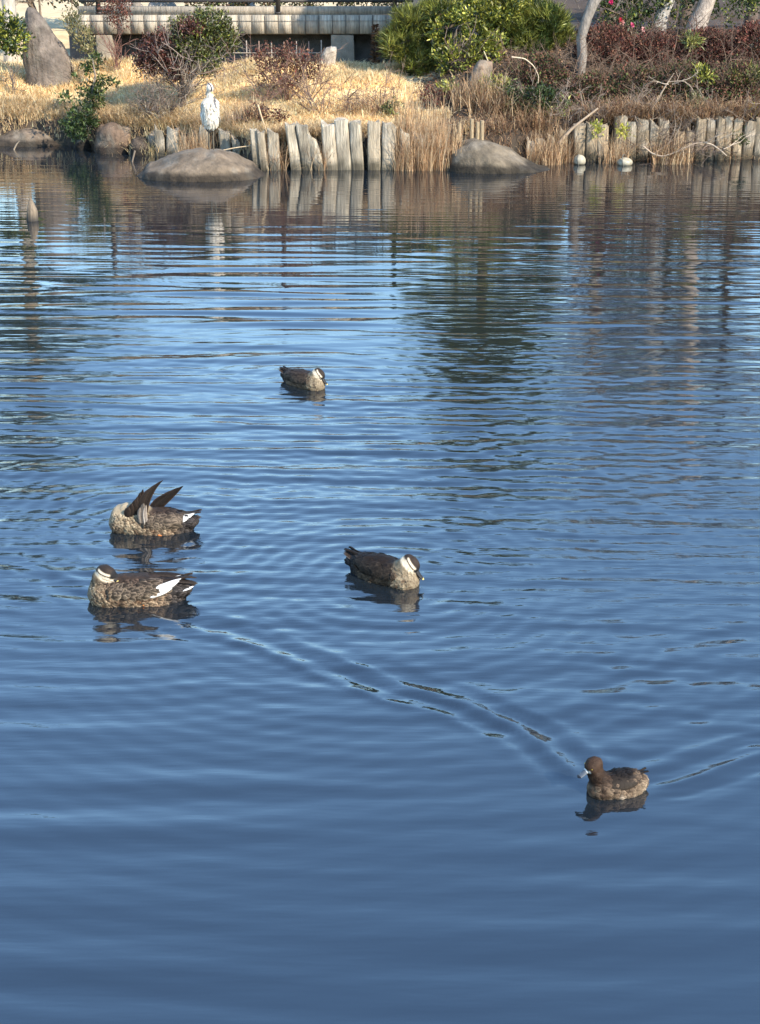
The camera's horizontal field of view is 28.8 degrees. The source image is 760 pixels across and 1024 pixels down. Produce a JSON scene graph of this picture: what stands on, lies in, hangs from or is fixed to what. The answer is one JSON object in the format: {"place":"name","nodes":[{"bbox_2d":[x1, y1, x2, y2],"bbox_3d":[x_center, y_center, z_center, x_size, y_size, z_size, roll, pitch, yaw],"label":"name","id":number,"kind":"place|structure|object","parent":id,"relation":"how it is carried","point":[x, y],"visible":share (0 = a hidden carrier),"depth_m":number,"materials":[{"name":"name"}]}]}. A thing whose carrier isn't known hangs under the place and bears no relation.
{"place":"outdoors","nodes":[
{"label":"outdoors","id":0,"kind":"place"},
{"bbox_2d":[0,145,759,1023],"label":"pond water","id":1,"kind":"structure","parent":0,"point":[280,763],"depth_m":7.90,"materials":[{"name":"blue liquid"}]},
{"bbox_2d":[26,198,37,221],"bbox_3d":[-4.482,-3.704,19.092,0.156,0.694,0.160,0,21,0],"label":"stump","id":2,"kind":"object","parent":1,"relation":"in","point":[32,213],"visible":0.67,"depth_m":18.99,"materials":[{"name":"brown wood"}]},
{"bbox_2d":[87,564,197,607],"bbox_3d":[-1.263,0.405,7.874,0.585,0.284,0.248,-1,21,-4],"label":"spot billed duck","id":3,"kind":"object","parent":1,"relation":"on","point":[109,587],"visible":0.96,"depth_m":7.80},
{"bbox_2d":[124,111,173,155],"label":"reed clump","id":4,"kind":"object","parent":1,"relation":"in","point":[151,151],"visible":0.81,"depth_m":25.25,"materials":[{"name":"plant"}]},
{"bbox_2d":[109,480,201,535],"bbox_3d":[-1.343,-0.022,8.809,0.555,0.413,0.234,0,21,0],"label":"spot billed duck","id":5,"kind":"object","parent":1,"relation":"on","point":[138,515],"visible":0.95,"depth_m":8.76},
{"bbox_2d":[166,123,219,152],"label":"reed clump","id":6,"kind":"object","parent":1,"relation":"in","point":[194,140],"visible":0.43,"depth_m":24.31,"materials":[{"name":"plant"}]},
{"bbox_2d":[137,147,265,181],"bbox_3d":[-2.772,-5.261,23.013,2.002,0.815,1.535,0,21,0],"label":"rock","id":7,"kind":"object","parent":1,"relation":"in","point":[200,164],"visible":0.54,"depth_m":22.45,"materials":[{"name":"stone"}]},
{"bbox_2d":[200,83,220,149],"bbox_3d":[-2.608,-6.072,22.800,0.312,1.054,0.368,-12,24,-28],"label":"grey heron","id":8,"kind":"object","parent":7,"relation":"on","point":[210,112],"visible":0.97,"depth_m":22.65},
{"bbox_2d":[267,128,280,169],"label":"wooden post","id":9,"kind":"object","parent":1,"relation":"in","point":[274,136],"visible":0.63,"depth_m":23.40,"materials":[{"name":"grey wood"}]},
{"bbox_2d":[259,136,291,170],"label":"reed clump","id":10,"kind":"object","parent":1,"relation":"in","point":[281,162],"visible":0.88,"depth_m":23.44,"materials":[{"name":"plant"}]},
{"bbox_2d":[279,366,327,390],"bbox_3d":[-0.623,-1.067,11.811,0.492,0.229,0.200,18,27,39],"label":"spot billed duck","id":11,"kind":"object","parent":1,"relation":"on","point":[314,380],"visible":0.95,"depth_m":11.70},
{"bbox_2d":[307,133,323,170],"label":"wooden post","id":12,"kind":"object","parent":1,"relation":"in","point":[313,145],"visible":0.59,"depth_m":23.43,"materials":[{"name":"grey wood"}]},
{"bbox_2d":[343,546,423,589],"bbox_3d":[0.009,0.307,8.163,0.520,0.244,0.209,15,26,35],"label":"spot billed duck","id":13,"kind":"object","parent":1,"relation":"on","point":[390,571],"visible":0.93,"depth_m":8.06},
{"bbox_2d":[386,138,440,170],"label":"reed clump","id":14,"kind":"object","parent":1,"relation":"in","point":[416,162],"visible":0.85,"depth_m":23.37,"materials":[{"name":"plant"}]},
{"bbox_2d":[387,84,472,170],"bbox_3d":[0.809,-6.047,23.328,1.530,1.382,1.184,0,21,0],"label":"reed clump","id":15,"kind":"object","parent":1,"relation":"on","point":[444,150],"visible":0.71,"depth_m":23.46,"materials":[{"name":"plant"}]},
{"bbox_2d":[518,129,573,164],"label":"reed clump","id":16,"kind":"object","parent":1,"relation":"in","point":[541,153],"visible":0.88,"depth_m":24.05,"materials":[{"name":"plant"}]},
{"bbox_2d":[577,756,648,799],"bbox_3d":[0.958,1.090,6.072,0.317,0.204,0.152,-4,21,-11],"label":"tufted duck","id":17,"kind":"object","parent":1,"relation":"on","point":[622,783],"visible":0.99,"depth_m":6.03},
{"bbox_2d":[594,131,634,163],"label":"reed clump","id":18,"kind":"object","parent":1,"relation":"on","point":[610,159],"visible":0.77,"depth_m":24.21,"materials":[{"name":"plant"}]},
{"bbox_2d":[609,95,701,161],"bbox_3d":[4.545,-6.292,24.349,1.864,1.119,1.060,0,21,0],"label":"reed clump","id":19,"kind":"object","parent":1,"relation":"in","point":[660,126],"visible":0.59,"depth_m":24.55,"materials":[{"name":"plant"}]},
{"bbox_2d":[645,128,702,164],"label":"reed clump","id":20,"kind":"object","parent":1,"relation":"on","point":[672,160],"visible":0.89,"depth_m":24.14,"materials":[{"name":"plant"}]},
{"bbox_2d":[0,0,759,167],"bbox_3d":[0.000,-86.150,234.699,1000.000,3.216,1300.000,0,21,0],"label":"ground","id":21,"kind":"structure","parent":0,"point":[51,15],"depth_m":26.51,"materials":[{"name":"plant"}]},
{"bbox_2d":[1,0,19,61],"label":"evergreen tree","id":22,"kind":"object","parent":21,"relation":"on","point":[10,5],"visible":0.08,"depth_m":29.31,"materials":[{"name":"green plant"}]},
{"bbox_2d":[0,4,35,97],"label":"evergreen shrub","id":23,"kind":"object","parent":21,"relation":"on","point":[13,25],"visible":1,"depth_m":26.96,"materials":[{"name":"green plant"}]},
{"bbox_2d":[0,128,58,146],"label":"rock","id":24,"kind":"object","parent":21,"relation":"on","point":[28,137],"visible":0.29,"depth_m":26.42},
{"bbox_2d":[22,7,73,87],"bbox_3d":[-6.235,-8.341,27.839,0.958,2.213,0.687,0,21,0],"label":"standing stone","id":25,"kind":"object","parent":21,"relation":"on","point":[47,60],"visible":0.46,"depth_m":27.51,"materials":[{"name":"stone"}]},
{"bbox_2d":[58,7,99,82],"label":"yellowish shrub","id":26,"kind":"object","parent":21,"relation":"on","point":[87,46],"visible":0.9,"depth_m":27.50,"materials":[{"name":"green plant"}]},
{"bbox_2d":[57,96,100,143],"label":"evergreen shrub","id":27,"kind":"object","parent":21,"relation":"on","point":[74,127],"visible":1,"depth_m":25.45,"materials":[{"name":"green plant"}]},
{"bbox_2d":[15,0,150,15],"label":"tall hedge","id":28,"kind":"object","parent":21,"relation":"on","point":[32,4],"visible":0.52,"depth_m":34.48,"materials":[{"name":"green plant"}]},
{"bbox_2d":[54,50,120,125],"bbox_3d":[-5.112,-7.385,25.774,1.107,1.279,0.801,-14,25,-32],"label":"evergreen sapling","id":29,"kind":"object","parent":21,"relation":"on","point":[93,91],"visible":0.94,"depth_m":25.77,"materials":[{"name":"green plant"}]},
{"bbox_2d":[94,122,131,153],"bbox_3d":[-4.613,-6.361,25.799,0.752,0.884,0.885,0,21,0],"label":"rock","id":30,"kind":"object","parent":21,"relation":"on","point":[118,135],"visible":0.53,"depth_m":25.41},
{"bbox_2d":[92,0,135,70],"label":"red leaved shrub","id":31,"kind":"object","parent":21,"relation":"on","point":[125,14],"visible":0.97,"depth_m":27.93,"materials":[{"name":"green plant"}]},
{"bbox_2d":[130,136,150,155],"bbox_3d":[-4.102,-6.131,25.448,0.387,0.659,0.614,0,21,0],"label":"rock","id":32,"kind":"object","parent":21,"relation":"on","point":[137,143],"visible":0.41,"depth_m":25.16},
{"bbox_2d":[154,124,165,155],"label":"wooden post","id":33,"kind":"object","parent":21,"relation":"on","point":[159,139],"visible":0.5,"depth_m":25.14,"materials":[{"name":"grey wood"}]},
{"bbox_2d":[166,126,179,155],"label":"wooden post","id":34,"kind":"object","parent":21,"relation":"on","point":[171,148],"visible":0.38,"depth_m":25.11,"materials":[{"name":"grey wood"}]},
{"bbox_2d":[123,65,228,145],"bbox_3d":[-3.660,-7.015,25.546,1.803,1.598,1.393,11,23,27],"label":"dry shrub","id":35,"kind":"object","parent":21,"relation":"on","point":[160,105],"visible":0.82,"depth_m":25.41,"materials":[{"name":"brown plant"}]},
{"bbox_2d":[127,1,252,104],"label":"mixed shrub","id":36,"kind":"object","parent":21,"relation":"on","point":[194,41],"visible":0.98,"depth_m":25.51,"materials":[{"name":"green plant"}]},
{"bbox_2d":[183,2,256,5],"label":"hedge","id":37,"kind":"object","parent":21,"relation":"on","point":[217,4],"visible":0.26,"depth_m":33.25,"materials":[{"name":"green plant"}]},
{"bbox_2d":[218,128,230,150],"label":"wooden post","id":38,"kind":"object","parent":21,"relation":"on","point":[224,139],"visible":0.38,"depth_m":24.29,"materials":[{"name":"grey wood"}]},
{"bbox_2d":[218,92,270,142],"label":"reed clump","id":39,"kind":"object","parent":21,"relation":"on","point":[246,109],"visible":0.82,"depth_m":24.26,"materials":[{"name":"plant"}]},
{"bbox_2d":[69,0,432,63],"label":"footbridge","id":40,"kind":"object","parent":21,"relation":"on","point":[339,27],"visible":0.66,"depth_m":28.81,"materials":[{"name":"concrete"}]},
{"bbox_2d":[250,128,259,168],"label":"wooden post","id":41,"kind":"object","parent":21,"relation":"on","point":[254,147],"visible":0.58,"depth_m":23.39,"materials":[{"name":"grey wood"}]},
{"bbox_2d":[227,91,290,123],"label":"clump","id":42,"kind":"object","parent":21,"relation":"on","point":[261,106],"visible":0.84,"depth_m":24.18,"materials":[{"name":"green plant"}]},
{"bbox_2d":[256,129,268,170],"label":"wooden post","id":43,"kind":"object","parent":21,"relation":"on","point":[261,143],"visible":0.62,"depth_m":23.38,"materials":[{"name":"grey wood"}]},
{"bbox_2d":[206,30,363,102],"bbox_3d":[-1.624,-7.576,25.328,2.274,1.398,2.348,-18,27,-39],"label":"red leaved shrub","id":44,"kind":"object","parent":21,"relation":"on","point":[285,53],"visible":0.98,"depth_m":25.28,"materials":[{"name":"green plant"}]},
{"bbox_2d":[258,2,327,5],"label":"hedge","id":45,"kind":"object","parent":21,"relation":"on","point":[289,4],"visible":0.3,"depth_m":33.16,"materials":[{"name":"green plant"}]},
{"bbox_2d":[285,122,301,169],"bbox_3d":[-1.346,-5.606,23.554,0.319,1.198,0.193,0,19,-1],"label":"wooden post","id":46,"kind":"object","parent":21,"relation":"on","point":[293,149],"visible":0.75,"depth_m":23.41,"materials":[{"name":"grey wood"}]},
{"bbox_2d":[295,121,313,169],"bbox_3d":[-1.158,-5.604,23.545,0.368,1.199,0.196,0,20,-1],"label":"wooden post","id":47,"kind":"object","parent":21,"relation":"on","point":[302,140],"visible":0.62,"depth_m":23.40,"materials":[{"name":"grey wood"}]},
{"bbox_2d":[320,46,336,65],"bbox_3d":[-0.988,-8.560,28.090,0.338,0.558,0.328,0,21,0],"label":"rock","id":48,"kind":"object","parent":21,"relation":"on","point":[330,50],"visible":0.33,"depth_m":27.94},
{"bbox_2d":[321,119,337,169],"bbox_3d":[-0.786,-5.617,23.546,0.302,1.222,0.191,1,20,3],"label":"wooden post","id":49,"kind":"object","parent":21,"relation":"on","point":[328,136],"visible":0.66,"depth_m":23.39,"materials":[{"name":"grey wood"}]},
{"bbox_2d":[274,52,408,116],"bbox_3d":[-0.574,-7.140,24.807,2.250,1.327,1.658,6,22,16],"label":"dry shrub","id":50,"kind":"object","parent":21,"relation":"on","point":[307,94],"visible":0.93,"depth_m":24.67,"materials":[{"name":"beige plant"}]},
{"bbox_2d":[334,117,351,169],"bbox_3d":[-0.567,-5.628,23.535,0.319,1.251,0.187,1,20,3],"label":"wooden post","id":51,"kind":"object","parent":21,"relation":"on","point":[342,139],"visible":0.66,"depth_m":23.38,"materials":[{"name":"grey wood"}]},
{"bbox_2d":[349,120,363,169],"bbox_3d":[-0.353,-5.613,23.542,0.269,1.219,0.186,1,22,4],"label":"wooden post","id":52,"kind":"object","parent":21,"relation":"on","point":[356,146],"visible":0.66,"depth_m":23.39,"materials":[{"name":"grey wood"}]},
{"bbox_2d":[333,2,408,5],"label":"hedge","id":53,"kind":"object","parent":21,"relation":"on","point":[358,3],"visible":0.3,"depth_m":33.23,"materials":[{"name":"green plant"}]},
{"bbox_2d":[367,119,380,169],"bbox_3d":[-0.099,-5.613,23.536,0.227,1.223,0.181,-2,21,-6],"label":"wooden post","id":54,"kind":"object","parent":21,"relation":"on","point":[373,149],"visible":0.65,"depth_m":23.39,"materials":[{"name":"grey wood"}]},
{"bbox_2d":[369,23,381,64],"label":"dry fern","id":55,"kind":"object","parent":21,"relation":"on","point":[375,56],"visible":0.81,"depth_m":27.89,"materials":[{"name":"brown plant"}]},
{"bbox_2d":[339,86,414,117],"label":"reed clump","id":56,"kind":"object","parent":21,"relation":"on","point":[368,107],"visible":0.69,"depth_m":24.70,"materials":[{"name":"plant"}]},
{"bbox_2d":[0,53,759,170],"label":"dry grass","id":57,"kind":"structure","parent":21,"relation":"on","point":[119,112],"depth_m":25.71,"materials":[{"name":"plant"}]},
{"bbox_2d":[381,121,396,169],"bbox_3d":[0.128,-5.609,23.555,0.254,1.201,0.202,-3,20,-7],"label":"wooden post","id":58,"kind":"object","parent":21,"relation":"on","point":[388,136],"visible":0.64,"depth_m":23.41,"materials":[{"name":"grey wood"}]},
{"bbox_2d":[379,95,404,116],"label":"evergreen shrub","id":59,"kind":"object","parent":21,"relation":"on","point":[384,106],"visible":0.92,"depth_m":24.49,"materials":[{"name":"green plant"}]},
{"bbox_2d":[413,81,454,109],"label":"red leaved shrub","id":60,"kind":"object","parent":21,"relation":"on","point":[437,97],"visible":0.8,"depth_m":24.95,"materials":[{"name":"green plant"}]},
{"bbox_2d":[374,0,578,76],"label":"pine tree","id":61,"kind":"object","parent":21,"relation":"on","point":[408,28],"visible":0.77,"depth_m":26.78,"materials":[{"name":"green plant"}]},
{"bbox_2d":[435,72,517,96],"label":"yellowish shrub","id":62,"kind":"object","parent":21,"relation":"on","point":[445,81],"visible":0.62,"depth_m":24.91,"materials":[{"name":"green plant"}]},
{"bbox_2d":[423,0,531,76],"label":"broadleaf shrub","id":63,"kind":"object","parent":21,"relation":"on","point":[468,39],"visible":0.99,"depth_m":26.18,"materials":[{"name":"green plant"}]},
{"bbox_2d":[469,60,492,81],"bbox_3d":[1.740,-7.548,25.685,0.452,0.588,0.502,0,21,0],"label":"rock","id":64,"kind":"object","parent":21,"relation":"on","point":[480,64],"visible":0.34,"depth_m":25.48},
{"bbox_2d":[444,65,522,111],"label":"reed clump","id":65,"kind":"object","parent":21,"relation":"on","point":[466,94],"visible":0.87,"depth_m":24.71,"materials":[{"name":"plant"}]},
{"bbox_2d":[443,137,549,173],"bbox_3d":[1.861,-5.569,23.766,1.723,0.854,1.413,0,21,0],"label":"rock","id":66,"kind":"object","parent":21,"relation":"on","point":[477,156],"visible":0.48,"depth_m":23.23,"materials":[{"name":"stone"}]},
{"bbox_2d":[455,83,559,132],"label":"reed clump","id":67,"kind":"object","parent":21,"relation":"on","point":[495,104],"visible":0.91,"depth_m":24.44,"materials":[{"name":"plant"}]},
{"bbox_2d":[484,58,573,126],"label":"evergreen shrub","id":68,"kind":"object","parent":21,"relation":"on","point":[537,92],"visible":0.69,"depth_m":24.52,"materials":[{"name":"green plant"}]},
{"bbox_2d":[488,27,576,88],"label":"azalea shrub","id":69,"kind":"object","parent":21,"relation":"on","point":[550,70],"visible":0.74,"depth_m":25.47,"materials":[{"name":"brown plant"}]},
{"bbox_2d":[525,88,581,163],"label":"reed clump","id":70,"kind":"object","parent":21,"relation":"on","point":[568,157],"visible":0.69,"depth_m":24.30,"materials":[{"name":"plant"}]},
{"bbox_2d":[572,123,585,157],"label":"wooden post","id":71,"kind":"object","parent":21,"relation":"on","point":[582,131],"visible":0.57,"depth_m":24.38,"materials":[{"name":"grey wood"}]},
{"bbox_2d":[522,73,647,124],"bbox_3d":[3.308,-6.832,24.526,2.193,0.920,1.531,0,21,0],"label":"twig brush","id":72,"kind":"object","parent":21,"relation":"on","point":[558,108],"visible":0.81,"depth_m":24.47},
{"bbox_2d":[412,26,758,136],"bbox_3d":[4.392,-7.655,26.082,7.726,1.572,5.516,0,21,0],"label":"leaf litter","id":73,"kind":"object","parent":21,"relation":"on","point":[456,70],"visible":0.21,"depth_m":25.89,"materials":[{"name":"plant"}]},
{"bbox_2d":[553,0,629,74],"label":"bent tree","id":74,"kind":"object","parent":21,"relation":"on","point":[589,12],"visible":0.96,"depth_m":25.64,"materials":[{"name":"grey plant"}]},
{"bbox_2d":[585,121,597,161],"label":"wooden post","id":75,"kind":"object","parent":21,"relation":"on","point":[590,151],"visible":0.56,"depth_m":24.40,"materials":[{"name":"grey wood"}]},
{"bbox_2d":[555,28,643,106],"bbox_3d":[3.714,-7.498,25.112,1.658,1.515,2.042,0,21,0],"label":"azalea shrub","id":76,"kind":"object","parent":21,"relation":"on","point":[594,79],"visible":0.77,"depth_m":25.10,"materials":[{"name":"brown plant"}]},
{"bbox_2d":[597,121,608,161],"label":"wooden post","id":77,"kind":"object","parent":21,"relation":"on","point":[601,135],"visible":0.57,"depth_m":24.38,"materials":[{"name":"grey wood"}]},
{"bbox_2d":[611,115,627,158],"bbox_3d":[3.942,-5.997,24.608,0.289,1.182,0.191,-2,18,-4],"label":"wooden post","id":78,"kind":"object","parent":21,"relation":"on","point":[620,121],"visible":0.36,"depth_m":24.44,"materials":[{"name":"grey wood"}]},
{"bbox_2d":[566,73,678,126],"bbox_3d":[3.978,-6.703,24.565,1.971,1.180,1.464,0,21,0],"label":"twig brush","id":79,"kind":"object","parent":21,"relation":"on","point":[581,96],"visible":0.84,"depth_m":24.44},
{"bbox_2d":[570,0,675,67],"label":"azalea shrub","id":80,"kind":"object","parent":21,"relation":"on","point":[606,39],"visible":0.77,"depth_m":26.06,"materials":[{"name":"red plant"}]},
{"bbox_2d":[625,121,636,160],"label":"wooden post","id":81,"kind":"object","parent":21,"relation":"on","point":[633,134],"visible":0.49,"depth_m":24.46,"materials":[{"name":"grey wood"}]},
{"bbox_2d":[587,16,682,101],"bbox_3d":[4.259,-7.590,25.156,1.627,1.847,1.728,0,21,0],"label":"azalea shrub","id":82,"kind":"object","parent":21,"relation":"on","point":[644,71],"visible":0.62,"depth_m":25.17,"materials":[{"name":"brown plant"}]},
{"bbox_2d":[635,117,648,160],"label":"wooden post","id":83,"kind":"object","parent":21,"relation":"on","point":[641,137],"visible":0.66,"depth_m":24.50,"materials":[{"name":"grey wood"}]},
{"bbox_2d":[648,118,658,159],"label":"wooden post","id":84,"kind":"object","parent":21,"relation":"on","point":[652,134],"visible":0.48,"depth_m":24.53,"materials":[{"name":"grey wood"}]},
{"bbox_2d":[651,0,674,32],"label":"old tree","id":85,"kind":"object","parent":21,"relation":"on","point":[665,12],"visible":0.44,"depth_m":27.04,"materials":[{"name":"grey plant"}]},
{"bbox_2d":[657,116,668,158],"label":"wooden post","id":86,"kind":"object","parent":21,"relation":"on","point":[660,121],"visible":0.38,"depth_m":24.54,"materials":[{"name":"grey wood"}]},
{"bbox_2d":[622,0,717,66],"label":"azalea shrub","id":87,"kind":"object","parent":21,"relation":"on","point":[656,40],"visible":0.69,"depth_m":26.08,"materials":[{"name":"red plant"}]},
{"bbox_2d":[592,0,759,38],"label":"camellia bush","id":88,"kind":"object","parent":21,"relation":"on","point":[631,11],"visible":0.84,"depth_m":27.10,"materials":[{"name":"green plant"}]},
{"bbox_2d":[649,84,715,150],"bbox_3d":[4.845,-6.538,24.542,1.594,1.198,1.496,0,21,0],"label":"twig brush","id":89,"kind":"object","parent":21,"relation":"on","point":[674,113],"visible":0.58,"depth_m":24.46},
{"bbox_2d":[677,29,706,67],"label":"plant","id":90,"kind":"object","parent":21,"relation":"on","point":[692,39],"visible":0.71,"depth_m":25.92,"materials":[{"name":"green plant"}]},
{"bbox_2d":[642,18,751,103],"bbox_3d":[5.341,-7.600,25.298,1.919,1.677,1.435,0,21,0],"label":"azalea shrub","id":91,"kind":"object","parent":21,"relation":"on","point":[686,66],"visible":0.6,"depth_m":25.15,"materials":[{"name":"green plant"}]},
{"bbox_2d":[693,115,706,159],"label":"wooden post","id":92,"kind":"object","parent":21,"relation":"on","point":[698,126],"visible":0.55,"depth_m":24.53,"materials":[{"name":"grey wood"}]},
{"bbox_2d":[685,0,715,45],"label":"rooty tree","id":93,"kind":"object","parent":21,"relation":"on","point":[701,5],"visible":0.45,"depth_m":26.91,"materials":[{"name":"grey plant"}]},
{"bbox_2d":[688,62,717,102],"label":"plant","id":94,"kind":"object","parent":21,"relation":"on","point":[700,67],"visible":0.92,"depth_m":24.95,"materials":[{"name":"green plant"}]},
{"bbox_2d":[674,118,737,163],"bbox_3d":[5.384,-6.124,24.436,1.059,0.847,1.129,12,24,29],"label":"twig tangle","id":95,"kind":"object","parent":21,"relation":"on","point":[707,146],"visible":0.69,"depth_m":24.38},
{"bbox_2d":[658,23,759,106],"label":"azalea shrub","id":96,"kind":"object","parent":21,"relation":"on","point":[722,82],"visible":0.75,"depth_m":25.03,"materials":[{"name":"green plant"}]},
{"bbox_2d":[704,117,715,159],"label":"wooden post","id":97,"kind":"object","parent":21,"relation":"on","point":[711,130],"visible":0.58,"depth_m":24.55,"materials":[{"name":"grey wood"}]},
{"bbox_2d":[663,0,759,65],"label":"azalea shrub","id":98,"kind":"object","parent":21,"relation":"on","point":[713,41],"visible":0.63,"depth_m":26.11,"materials":[{"name":"red plant"}]},
{"bbox_2d":[714,116,724,159],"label":"wooden post","id":99,"kind":"object","parent":21,"relation":"on","point":[718,126],"visible":0.48,"depth_m":24.55,"materials":[{"name":"grey wood"}]},
{"bbox_2d":[680,78,759,123],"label":"twig brush","id":100,"kind":"object","parent":21,"relation":"on","point":[726,109],"visible":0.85,"depth_m":24.51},
{"bbox_2d":[723,116,733,158],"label":"wooden post","id":101,"kind":"object","parent":21,"relation":"on","point":[728,120],"visible":0.45,"depth_m":24.63,"materials":[{"name":"grey wood"}]},
{"bbox_2d":[711,16,759,66],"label":"azalea shrub","id":102,"kind":"object","parent":21,"relation":"on","point":[749,29],"visible":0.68,"depth_m":25.98,"materials":[{"name":"red plant"}]},
{"bbox_2d":[731,118,742,158],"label":"wooden post","id":103,"kind":"object","parent":21,"relation":"on","point":[737,125],"visible":0.48,"depth_m":24.66,"materials":[{"name":"grey wood"}]},
{"bbox_2d":[729,59,759,100],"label":"plant","id":104,"kind":"object","parent":21,"relation":"on","point":[757,72],"visible":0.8,"depth_m":24.97,"materials":[{"name":"green plant"}]},
{"bbox_2d":[741,119,756,158],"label":"wooden post","id":105,"kind":"object","parent":21,"relation":"on","point":[747,150],"visible":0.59,"depth_m":24.67,"materials":[{"name":"grey wood"}]},
{"bbox_2d":[752,117,759,158],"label":"wooden post","id":106,"kind":"object","parent":21,"relation":"on","point":[756,152],"visible":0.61,"depth_m":24.67,"materials":[{"name":"grey wood"}]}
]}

